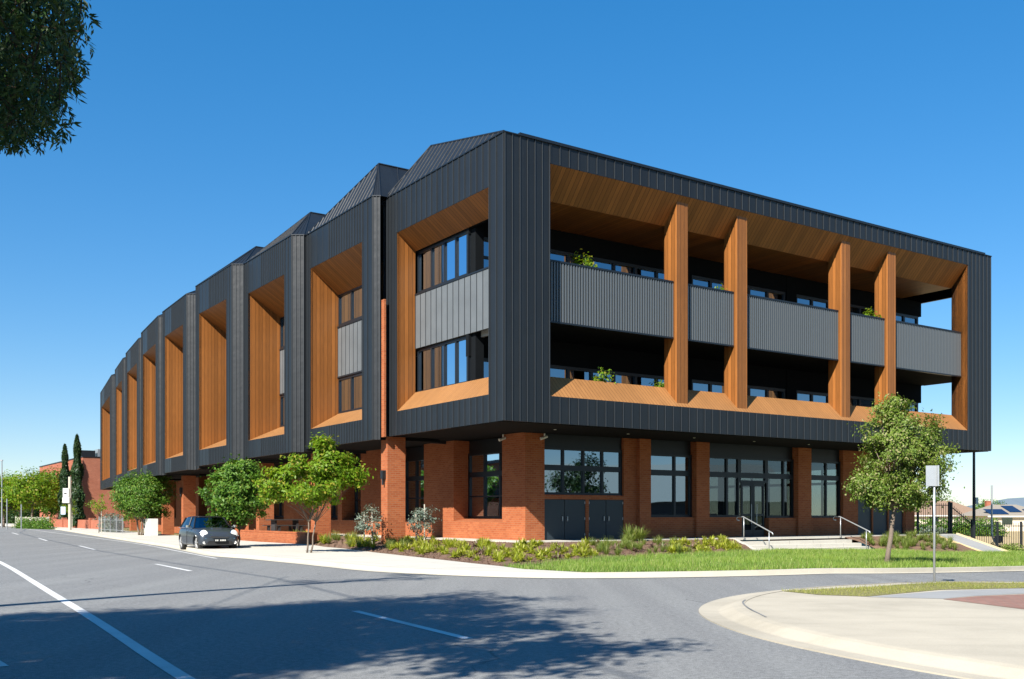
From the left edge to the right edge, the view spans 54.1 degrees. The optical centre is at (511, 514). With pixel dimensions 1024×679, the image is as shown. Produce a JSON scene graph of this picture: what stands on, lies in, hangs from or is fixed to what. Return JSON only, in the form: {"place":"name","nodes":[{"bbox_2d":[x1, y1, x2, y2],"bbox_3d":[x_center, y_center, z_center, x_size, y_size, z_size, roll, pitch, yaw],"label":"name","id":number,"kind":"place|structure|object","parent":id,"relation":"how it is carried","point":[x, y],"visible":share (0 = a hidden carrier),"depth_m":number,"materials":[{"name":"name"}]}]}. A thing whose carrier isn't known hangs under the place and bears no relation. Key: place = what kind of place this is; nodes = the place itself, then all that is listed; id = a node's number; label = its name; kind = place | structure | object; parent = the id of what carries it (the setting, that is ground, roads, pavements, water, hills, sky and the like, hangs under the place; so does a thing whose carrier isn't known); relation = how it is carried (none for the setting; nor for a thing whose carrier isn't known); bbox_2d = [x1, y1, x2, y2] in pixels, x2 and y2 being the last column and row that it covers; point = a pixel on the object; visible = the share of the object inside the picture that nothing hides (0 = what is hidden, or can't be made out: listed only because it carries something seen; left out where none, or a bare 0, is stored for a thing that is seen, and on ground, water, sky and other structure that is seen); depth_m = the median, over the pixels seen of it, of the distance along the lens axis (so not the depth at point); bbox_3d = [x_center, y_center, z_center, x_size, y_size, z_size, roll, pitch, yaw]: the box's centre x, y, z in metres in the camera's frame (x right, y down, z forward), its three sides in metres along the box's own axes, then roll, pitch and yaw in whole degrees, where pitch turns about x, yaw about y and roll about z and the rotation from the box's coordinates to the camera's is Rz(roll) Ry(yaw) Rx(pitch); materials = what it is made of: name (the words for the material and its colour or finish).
{"place":"outdoors","nodes":[
{"label":"outdoors","id":0,"kind":"place"},
{"bbox_2d":[0,523,568,571],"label":"footpath","id":1,"kind":"structure","parent":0,"point":[321,553],"depth_m":34.98,"materials":[{"name":"concrete"}]},
{"bbox_2d":[61,477,70,530],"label":"sign post","id":2,"kind":"object","parent":1,"relation":"on","point":[66,497],"visible":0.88,"depth_m":91.87,"materials":[{"name":"metal"}]},
{"bbox_2d":[61,499,78,528],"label":"sapling","id":3,"kind":"object","parent":1,"relation":"on","point":[72,512],"visible":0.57,"depth_m":99.91,"materials":[{"name":"green plant"}]},
{"bbox_2d":[51,518,98,528],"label":"brick wall","id":4,"kind":"structure","parent":1,"relation":"on","point":[90,523],"depth_m":103.90,"materials":[{"name":"red brick"}]},
{"bbox_2d":[83,493,109,532],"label":"sapling","id":5,"kind":"object","parent":1,"relation":"on","point":[101,509],"visible":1,"depth_m":77.87,"materials":[{"name":"green plant"}]},
{"bbox_2d":[105,467,178,534],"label":"street tree","id":6,"kind":"object","parent":1,"relation":"on","point":[144,496],"visible":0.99,"depth_m":67.72,"materials":[{"name":"green plant"}]},
{"bbox_2d":[143,519,157,535],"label":"meter cabinet","id":7,"kind":"object","parent":1,"relation":"on","point":[150,527],"visible":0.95,"depth_m":66.72,"materials":[{"name":"white metal"}]},
{"bbox_2d":[194,453,270,546],"bbox_3d":[-11.938,-0.634,43.569,3.223,4.136,3.548,0,0,0],"label":"street tree","id":8,"kind":"object","parent":1,"relation":"on","point":[231,497],"visible":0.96,"depth_m":42.82,"materials":[{"name":"green plant"}]},
{"bbox_2d":[240,530,317,544],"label":"brick planter wall","id":9,"kind":"structure","parent":1,"relation":"on","point":[276,536],"depth_m":50.37,"materials":[{"name":"red brick"}]},
{"bbox_2d":[251,431,376,552],"bbox_3d":[-7.369,-0.821,36.624,3.867,4.520,3.625,0,0,-38],"label":"street tree","id":10,"kind":"object","parent":1,"relation":"on","point":[328,473],"visible":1,"depth_m":36.15,"materials":[{"name":"green plant"}]},
{"bbox_2d":[262,519,306,531],"bbox_3d":[-12.008,0.615,53.000,1.800,0.770,1.780,0,0,-34],"label":"picnic table","id":11,"kind":"object","parent":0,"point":[295,525],"visible":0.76,"depth_m":52.68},
{"bbox_2d":[311,536,380,551],"bbox_3d":[-7.942,1.200,46.329,3.352,0.350,19.288,0,0,-27],"label":"street garden bed","id":12,"kind":"object","parent":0,"point":[341,542],"visible":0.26,"depth_m":43.41,"materials":[{"name":"brown soil"}]},
{"bbox_2d":[353,503,383,543],"bbox_3d":[-5.874,0.405,41.183,1.277,1.790,1.243,0,0,-18],"label":"staked shrub","id":13,"kind":"object","parent":12,"relation":"on","point":[366,527],"visible":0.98,"depth_m":41.05,"materials":[{"name":"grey plant"}]},
{"bbox_2d":[121,527,872,565],"bbox_3d":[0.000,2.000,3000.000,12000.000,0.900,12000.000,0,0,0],"label":"ground","id":14,"kind":"structure","parent":0,"point":[159,532],"depth_m":83.85,"materials":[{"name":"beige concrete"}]},
{"bbox_2d":[0,471,38,526],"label":"background tree","id":15,"kind":"object","parent":14,"relation":"on","point":[11,505],"visible":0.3,"depth_m":124.89,"materials":[{"name":"green plant"}]},
{"bbox_2d":[0,507,39,523],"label":"hedge","id":16,"kind":"object","parent":14,"relation":"on","point":[12,515],"visible":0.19,"depth_m":158.60,"materials":[{"name":"green plant"}]},
{"bbox_2d":[1,467,59,516],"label":"background tree","id":17,"kind":"object","parent":14,"relation":"on","point":[44,494],"visible":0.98,"depth_m":119.17,"materials":[{"name":"green plant"}]},
{"bbox_2d":[9,516,56,529],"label":"hedge","id":18,"kind":"object","parent":14,"relation":"on","point":[35,523],"visible":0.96,"depth_m":106.89,"materials":[{"name":"green plant"}]},
{"bbox_2d":[34,465,60,522],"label":"background tree","id":19,"kind":"object","parent":14,"relation":"on","point":[57,508],"visible":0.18,"depth_m":127.36,"materials":[{"name":"green plant"}]},
{"bbox_2d":[0,0,100,158],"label":"overhanging tree","id":20,"kind":"object","parent":14,"relation":"on","point":[42,105],"visible":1,"depth_m":8.31,"materials":[{"name":"green plant"}]},
{"bbox_2d":[57,443,69,518],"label":"cypress","id":21,"kind":"object","parent":14,"relation":"on","point":[64,475],"visible":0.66,"depth_m":115.69,"materials":[{"name":"green plant"}]},
{"bbox_2d":[69,434,85,527],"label":"cypress","id":22,"kind":"object","parent":14,"relation":"on","point":[77,470],"visible":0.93,"depth_m":105.66,"materials":[{"name":"green plant"}]},
{"bbox_2d":[39,449,129,526],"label":"brick hall","id":23,"kind":"structure","parent":14,"relation":"on","point":[90,459],"depth_m":118.92,"materials":[{"name":"red brick"}]},
{"bbox_2d":[93,513,128,531],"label":"shrub row","id":24,"kind":"object","parent":14,"relation":"on","point":[113,523],"visible":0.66,"depth_m":80.72,"materials":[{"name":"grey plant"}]},
{"bbox_2d":[99,516,123,532],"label":"garden fence","id":25,"kind":"object","parent":14,"relation":"on","point":[103,527],"visible":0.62,"depth_m":79.58,"materials":[{"name":"metal"}]},
{"bbox_2d":[0,525,1023,576],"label":"kerb","id":26,"kind":"structure","parent":14,"relation":"on","point":[627,574],"depth_m":25.87,"materials":[{"name":"concrete"}]},
{"bbox_2d":[100,130,991,542],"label":"office building","id":27,"kind":"structure","parent":14,"relation":"on","point":[446,328],"depth_m":42.92,"materials":[{"name":"metal"}]},
{"bbox_2d":[274,478,283,516],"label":"window","id":28,"kind":"structure","parent":27,"relation":"in","point":[278,508],"depth_m":61.31,"materials":[{"name":"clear glass"}]},
{"bbox_2d":[280,395,283,426],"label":"window","id":29,"kind":"structure","parent":27,"relation":"in","point":[282,396],"depth_m":52.85,"materials":[{"name":"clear glass"}]},
{"bbox_2d":[280,317,283,348],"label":"window","id":30,"kind":"structure","parent":27,"relation":"in","point":[282,318],"depth_m":52.85,"materials":[{"name":"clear glass"}]},
{"bbox_2d":[331,490,337,516],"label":"window","id":31,"kind":"structure","parent":27,"relation":"in","point":[334,509],"depth_m":55.66,"materials":[{"name":"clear glass"}]},
{"bbox_2d":[338,372,361,413],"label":"window","id":32,"kind":"structure","parent":27,"relation":"in","point":[349,387],"depth_m":46.31,"materials":[{"name":"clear glass"}]},
{"bbox_2d":[338,285,361,325],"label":"window","id":33,"kind":"structure","parent":27,"relation":"in","point":[349,302],"depth_m":46.31,"materials":[{"name":"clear glass"}]},
{"bbox_2d":[355,464,360,517],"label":"window","id":34,"kind":"structure","parent":27,"relation":"in","point":[358,493],"depth_m":53.49,"materials":[{"name":"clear glass"}]},
{"bbox_2d":[405,458,423,517],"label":"window","id":35,"kind":"structure","parent":27,"relation":"in","point":[414,468],"depth_m":48.32,"materials":[{"name":"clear glass"}]},
{"bbox_2d":[417,336,465,391],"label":"window","id":36,"kind":"structure","parent":27,"relation":"in","point":[443,364],"depth_m":39.82,"materials":[{"name":"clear glass"}]},
{"bbox_2d":[417,231,465,292],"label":"window","id":37,"kind":"structure","parent":27,"relation":"in","point":[444,261],"depth_m":39.82,"materials":[{"name":"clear glass"}]},
{"bbox_2d":[468,450,501,517],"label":"window","id":38,"kind":"structure","parent":27,"relation":"in","point":[484,468],"depth_m":43.03,"materials":[{"name":"clear glass"}]},
{"bbox_2d":[545,499,563,539],"bbox_3d":[1.671,0.190,40.104,1.043,1.620,0.110,0,0,-34],"label":"cabinet door","id":39,"kind":"structure","parent":27,"relation":"in","point":[554,508],"depth_m":40.12,"materials":[{"name":"grey paint"}]},
{"bbox_2d":[466,234,663,278],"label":"window","id":40,"kind":"structure","parent":27,"relation":"in","point":[558,255],"depth_m":41.41,"materials":[{"name":"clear glass"}]},
{"bbox_2d":[466,356,663,385],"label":"window","id":41,"kind":"structure","parent":27,"relation":"in","point":[555,370],"depth_m":41.14,"materials":[{"name":"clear glass"}]},
{"bbox_2d":[564,500,584,539],"bbox_3d":[2.556,0.190,40.703,1.043,1.620,0.110,0,0,-34],"label":"cabinet door","id":42,"kind":"structure","parent":27,"relation":"in","point":[574,510],"depth_m":40.68,"materials":[{"name":"grey paint"}]},
{"bbox_2d":[545,447,621,495],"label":"window","id":43,"kind":"structure","parent":27,"relation":"in","point":[568,471],"depth_m":41.02,"materials":[{"name":"clear glass"}]},
{"bbox_2d":[569,248,597,267],"bbox_3d":[2.662,-8.595,37.430,1.110,2.729,0.952,0,0,0],"label":"potted plant","id":44,"kind":"object","parent":27,"relation":"on","point":[587,262],"visible":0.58,"depth_m":37.46,"materials":[{"name":"green plant"}]},
{"bbox_2d":[589,500,605,538],"bbox_3d":[3.509,0.190,41.346,0.912,1.620,0.110,0,0,-34],"label":"cabinet door","id":45,"kind":"structure","parent":27,"relation":"in","point":[597,508],"depth_m":41.35,"materials":[{"name":"grey paint"}]},
{"bbox_2d":[592,366,617,383],"bbox_3d":[3.517,-5.124,38.187,1.012,1.040,1.125,0,0,17],"label":"potted plant","id":46,"kind":"object","parent":27,"relation":"on","point":[601,376],"visible":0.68,"depth_m":38.16,"materials":[{"name":"green plant"}]},
{"bbox_2d":[606,500,622,538],"bbox_3d":[4.286,0.190,41.872,0.912,1.620,0.110,0,0,-34],"label":"cabinet door","id":47,"kind":"structure","parent":27,"relation":"in","point":[614,508],"depth_m":41.86,"materials":[{"name":"grey paint"}]},
{"bbox_2d":[649,378,663,386],"bbox_3d":[5.916,-5.058,39.995,0.917,1.070,0.854,0,0,0],"label":"potted plant","id":48,"kind":"object","parent":27,"relation":"on","point":[660,384],"visible":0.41,"depth_m":39.91,"materials":[{"name":"green plant"}]},
{"bbox_2d":[651,453,691,516],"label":"window","id":49,"kind":"structure","parent":27,"relation":"in","point":[671,474],"depth_m":43.78,"materials":[{"name":"clear glass"}]},
{"bbox_2d":[710,456,739,516],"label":"window","id":50,"kind":"structure","parent":27,"relation":"in","point":[724,470],"depth_m":45.62,"materials":[{"name":"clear glass"}]},
{"bbox_2d":[692,275,785,300],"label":"window","id":51,"kind":"structure","parent":27,"relation":"in","point":[696,280],"depth_m":46.54,"materials":[{"name":"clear glass"}]},
{"bbox_2d":[692,379,785,398],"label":"window","id":52,"kind":"structure","parent":27,"relation":"in","point":[697,385],"depth_m":46.44,"materials":[{"name":"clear glass"}]},
{"bbox_2d":[740,482,752,536],"bbox_3d":[10.848,-0.250,46.414,0.716,2.500,0.399,0,0,-8],"label":"glass door","id":53,"kind":"structure","parent":27,"relation":"in","point":[746,489],"depth_m":46.43,"materials":[{"name":"glass"}]},
{"bbox_2d":[740,457,766,482],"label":"window","id":54,"kind":"structure","parent":27,"relation":"in","point":[752,470],"depth_m":46.66,"materials":[{"name":"clear glass"}]},
{"bbox_2d":[753,483,763,535],"bbox_3d":[11.497,-0.250,46.853,0.716,2.500,0.399,0,0,-8],"label":"glass door","id":55,"kind":"structure","parent":27,"relation":"in","point":[758,488],"depth_m":46.87,"materials":[{"name":"glass"}]},
{"bbox_2d":[765,458,793,517],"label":"window","id":56,"kind":"structure","parent":27,"relation":"in","point":[779,487],"depth_m":47.70,"materials":[{"name":"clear glass"}]},
{"bbox_2d":[811,460,840,517],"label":"window","id":57,"kind":"structure","parent":27,"relation":"in","point":[825,475],"depth_m":49.52,"materials":[{"name":"clear glass"}]},
{"bbox_2d":[797,294,917,323],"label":"window","id":58,"kind":"structure","parent":27,"relation":"in","point":[802,299],"depth_m":50.72,"materials":[{"name":"clear glass"}]},
{"bbox_2d":[797,390,917,411],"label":"window","id":59,"kind":"structure","parent":27,"relation":"in","point":[801,395],"depth_m":49.56,"materials":[{"name":"clear glass"}]},
{"bbox_2d":[858,496,870,534],"bbox_3d":[17.878,-0.240,51.122,1.204,2.480,0.080,0,0,-34],"label":"service door","id":60,"kind":"structure","parent":27,"relation":"in","point":[864,518],"depth_m":51.09,"materials":[{"name":"grey paint"}]},
{"bbox_2d":[863,306,881,317],"bbox_3d":[16.822,-8.496,47.048,0.910,2.532,0.997,0,0,0],"label":"potted plant","id":61,"kind":"object","parent":27,"relation":"on","point":[870,313],"visible":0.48,"depth_m":46.97,"materials":[{"name":"green plant"}]},
{"bbox_2d":[873,499,886,533],"bbox_3d":[18.974,-0.240,51.863,1.204,2.480,0.080,0,0,-34],"label":"service door","id":62,"kind":"structure","parent":27,"relation":"in","point":[879,520],"depth_m":51.82,"materials":[{"name":"grey paint"}]},
{"bbox_2d":[889,508,901,533],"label":"service door","id":63,"kind":"structure","parent":27,"relation":"in","point":[898,516],"depth_m":52.67,"materials":[{"name":"grey paint"}]},
{"bbox_2d":[926,465,938,581],"bbox_3d":[9.027,0.270,21.584,0.255,2.660,0.280,0,0,12],"label":"parking sign","id":64,"kind":"object","parent":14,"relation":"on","point":[932,475],"visible":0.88,"depth_m":21.53,"materials":[{"name":"metal"}]},
{"bbox_2d":[950,502,972,537],"bbox_3d":[24.113,0.710,53.800,1.424,2.781,0.090,0,0,-17],"label":"black fence","id":65,"kind":"object","parent":14,"relation":"on","point":[951,521],"visible":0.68,"depth_m":53.77,"materials":[{"name":"metal"}]},
{"bbox_2d":[973,521,1021,548],"bbox_3d":[35.435,1.250,53.600,21.235,1.800,0.090,0,0,2],"label":"black fence","id":66,"kind":"object","parent":14,"relation":"on","point":[997,533],"visible":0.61,"depth_m":53.93,"materials":[{"name":"metal"}]},
{"bbox_2d":[1001,543,1023,551],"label":"fence grasses","id":67,"kind":"object","parent":14,"relation":"on","point":[1007,547],"visible":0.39,"depth_m":52.51,"materials":[{"name":"green plant"}]},
{"bbox_2d":[0,526,1023,678],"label":"road","id":68,"kind":"structure","parent":0,"point":[208,617],"depth_m":13.99,"materials":[{"name":"grey asphalt"}]},
{"bbox_2d":[0,460,2,527],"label":"street lamp","id":69,"kind":"object","parent":68,"relation":"on","point":[1,495],"visible":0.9,"depth_m":119.94,"materials":[{"name":"metal"}]},
{"bbox_2d":[6,499,7,528],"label":"metal post","id":70,"kind":"object","parent":68,"relation":"on","point":[6,513],"visible":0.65,"depth_m":104.97,"materials":[{"name":"metal"}]},
{"bbox_2d":[0,561,194,678],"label":"solid road line","id":71,"kind":"object","parent":68,"relation":"on","point":[162,664],"visible":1,"depth_m":12.44,"materials":[{"name":"paint"}]},
{"bbox_2d":[30,529,212,557],"bbox_3d":[-34.143,1.495,77.009,0.816,0.001,97.643,0,0,-30],"label":"parking edge line","id":72,"kind":"object","parent":68,"relation":"on","point":[143,544],"visible":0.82,"depth_m":47.54,"materials":[{"name":"paint"}]},
{"bbox_2d":[179,516,238,549],"bbox_3d":[-12.879,0.772,42.486,2.124,1.457,3.837,0,0,-32],"label":"parked car","id":73,"kind":"object","parent":68,"relation":"on","point":[198,532],"visible":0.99,"depth_m":41.46,"materials":[{"name":"grey paint"}]},
{"bbox_2d":[353,611,469,638],"bbox_3d":[-1.485,1.495,13.882,0.130,0.001,4.001,0,0,-29],"label":"road dash","id":74,"kind":"object","parent":68,"relation":"on","point":[418,626],"visible":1,"depth_m":13.57,"materials":[{"name":"paint"}]},
{"bbox_2d":[12,526,1023,577],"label":"gutter","id":75,"kind":"object","parent":68,"relation":"on","point":[515,577],"visible":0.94,"depth_m":26.68,"materials":[{"name":"concrete"}]},
{"bbox_2d":[699,581,1023,678],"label":"island kerb","id":76,"kind":"structure","parent":68,"relation":"on","point":[733,613],"depth_m":11.08,"materials":[{"name":"concrete"}]},
{"bbox_2d":[0,0,1023,505],"label":"sky","id":77,"kind":"structure","parent":0,"point":[209,129],"materials":[{"name":"blue"}]},
{"bbox_2d":[375,539,749,564],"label":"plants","id":78,"kind":"object","parent":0,"point":[383,543],"visible":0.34,"depth_m":34.21,"materials":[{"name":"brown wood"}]},
{"bbox_2d":[376,539,750,565],"bbox_3d":[1.739,1.220,36.619,15.517,0.390,19.247,0,0,0],"label":"garden bed","id":79,"kind":"object","parent":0,"point":[509,546],"visible":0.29,"depth_m":34.58,"materials":[{"name":"green plant"}]},
{"bbox_2d":[406,504,441,541],"bbox_3d":[-3.450,0.380,39.294,1.369,1.600,1.405,0,0,0],"label":"staked shrub","id":80,"kind":"object","parent":79,"relation":"on","point":[417,528],"visible":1,"depth_m":39.22,"materials":[{"name":"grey plant"}]},
{"bbox_2d":[623,524,637,537],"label":"tussock grass","id":81,"kind":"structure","parent":0,"point":[628,531],"depth_m":39.65,"materials":[{"name":"green plant"}]},
{"bbox_2d":[337,534,942,542],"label":"terrace","id":82,"kind":"structure","parent":0,"point":[767,537],"depth_m":44.50,"materials":[{"name":"concrete"}]},
{"bbox_2d":[917,501,949,533],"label":"metal gate","id":83,"kind":"structure","parent":82,"relation":"on","point":[945,505],"depth_m":53.54,"materials":[{"name":"metal"}]},
{"bbox_2d":[634,525,651,540],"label":"tussock grass","id":84,"kind":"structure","parent":0,"point":[642,537],"depth_m":39.96,"materials":[{"name":"green plant"}]},
{"bbox_2d":[502,547,1023,571],"bbox_3d":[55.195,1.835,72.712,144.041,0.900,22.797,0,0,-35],"label":"lawn","id":85,"kind":"structure","parent":0,"point":[706,568],"depth_m":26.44,"materials":[{"name":"plant"}]},
{"bbox_2d":[730,538,872,549],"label":"entrance steps","id":86,"kind":"structure","parent":85,"relation":"on","point":[816,544],"depth_m":44.76,"materials":[{"name":"concrete"}]},
{"bbox_2d":[736,516,773,548],"bbox_3d":[10.392,0.852,42.987,0.108,1.596,2.107,0,0,-34],"label":"handrail","id":87,"kind":"object","parent":86,"relation":"on","point":[756,524],"visible":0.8,"depth_m":42.99,"materials":[{"name":"metal"}]},
{"bbox_2d":[833,516,870,547],"bbox_3d":[15.778,0.852,46.626,0.108,1.596,2.107,0,0,-34],"label":"handrail","id":88,"kind":"object","parent":86,"relation":"on","point":[854,524],"visible":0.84,"depth_m":46.59,"materials":[{"name":"metal"}]},
{"bbox_2d":[842,392,964,561],"bbox_3d":[11.460,-1.050,29.754,3.556,5.189,3.108,0,0,0],"label":"street tree","id":89,"kind":"object","parent":85,"relation":"on","point":[891,489],"visible":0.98,"depth_m":29.34,"materials":[{"name":"green plant"}]},
{"bbox_2d":[932,533,1007,551],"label":"concrete ramp","id":90,"kind":"structure","parent":85,"relation":"on","point":[970,542],"depth_m":50.93,"materials":[{"name":"concrete"}]},
{"bbox_2d":[745,582,1023,663],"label":"corner footpath","id":91,"kind":"structure","parent":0,"point":[985,631],"depth_m":13.49,"materials":[{"name":"concrete"}]},
{"bbox_2d":[750,530,1023,547],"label":"dry field","id":92,"kind":"structure","parent":0,"point":[1007,539],"depth_m":99.31,"materials":[{"name":"beige plant"}]},
{"bbox_2d":[916,526,946,532],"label":"reddish shrubs","id":93,"kind":"object","parent":92,"relation":"on","point":[938,530],"visible":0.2,"depth_m":99.47,"materials":[{"name":"green plant"}]},
{"bbox_2d":[915,516,1009,536],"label":"hedge","id":94,"kind":"object","parent":92,"relation":"on","point":[982,527],"visible":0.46,"depth_m":116.06,"materials":[{"name":"green plant"}]},
{"bbox_2d":[972,452,977,538],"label":"column","id":95,"kind":"structure","parent":92,"relation":"on","point":[974,500],"depth_m":59.93,"materials":[{"name":"black metal"}]},
{"bbox_2d":[975,499,1007,508],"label":"distant tree","id":96,"kind":"object","parent":92,"relation":"on","point":[980,505],"visible":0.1,"depth_m":184.28,"materials":[{"name":"green plant"}]},
{"bbox_2d":[991,485,1001,542],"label":"pole","id":97,"kind":"object","parent":92,"relation":"on","point":[1000,538],"visible":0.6,"depth_m":65.95,"materials":[{"name":"metal"}]},
{"bbox_2d":[781,580,1023,595],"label":"verge","id":98,"kind":"structure","parent":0,"point":[883,593],"depth_m":19.09,"materials":[{"name":"plant"}]},
{"bbox_2d":[846,535,975,551],"bbox_3d":[19.635,1.442,47.972,7.100,0.824,3.508,0,0,-34],"label":"shaded garden bed","id":99,"kind":"object","parent":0,"point":[916,547],"visible":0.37,"depth_m":47.22,"materials":[{"name":"brown soil"}]},
{"bbox_2d":[915,501,971,528],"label":"house","id":100,"kind":"structure","parent":0,"point":[960,508],"depth_m":165.78,"materials":[{"name":"brown tile"}]},
{"bbox_2d":[871,588,1023,598],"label":"grey footpath","id":101,"kind":"structure","parent":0,"point":[948,594],"depth_m":17.91,"materials":[{"name":"grey concrete"}]},
{"bbox_2d":[946,594,1023,608],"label":"brick paving","id":102,"kind":"structure","parent":0,"point":[1015,601],"depth_m":16.51,"materials":[{"name":"red brick"}]},
{"bbox_2d":[956,501,1023,530],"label":"house","id":103,"kind":"structure","parent":0,"point":[1012,514],"depth_m":150.94,"materials":[{"name":"grey tile"}]},
{"bbox_2d":[1002,517,1012,524],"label":"window","id":104,"kind":"structure","parent":103,"relation":"in","point":[1004,519],"depth_m":149.86,"materials":[{"name":"grey glass"}]},
{"bbox_2d":[967,497,1023,507],"bbox_3d":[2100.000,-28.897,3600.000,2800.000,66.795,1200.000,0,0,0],"label":"hills","id":105,"kind":"structure","parent":0,"point":[1014,501],"depth_m":3349.15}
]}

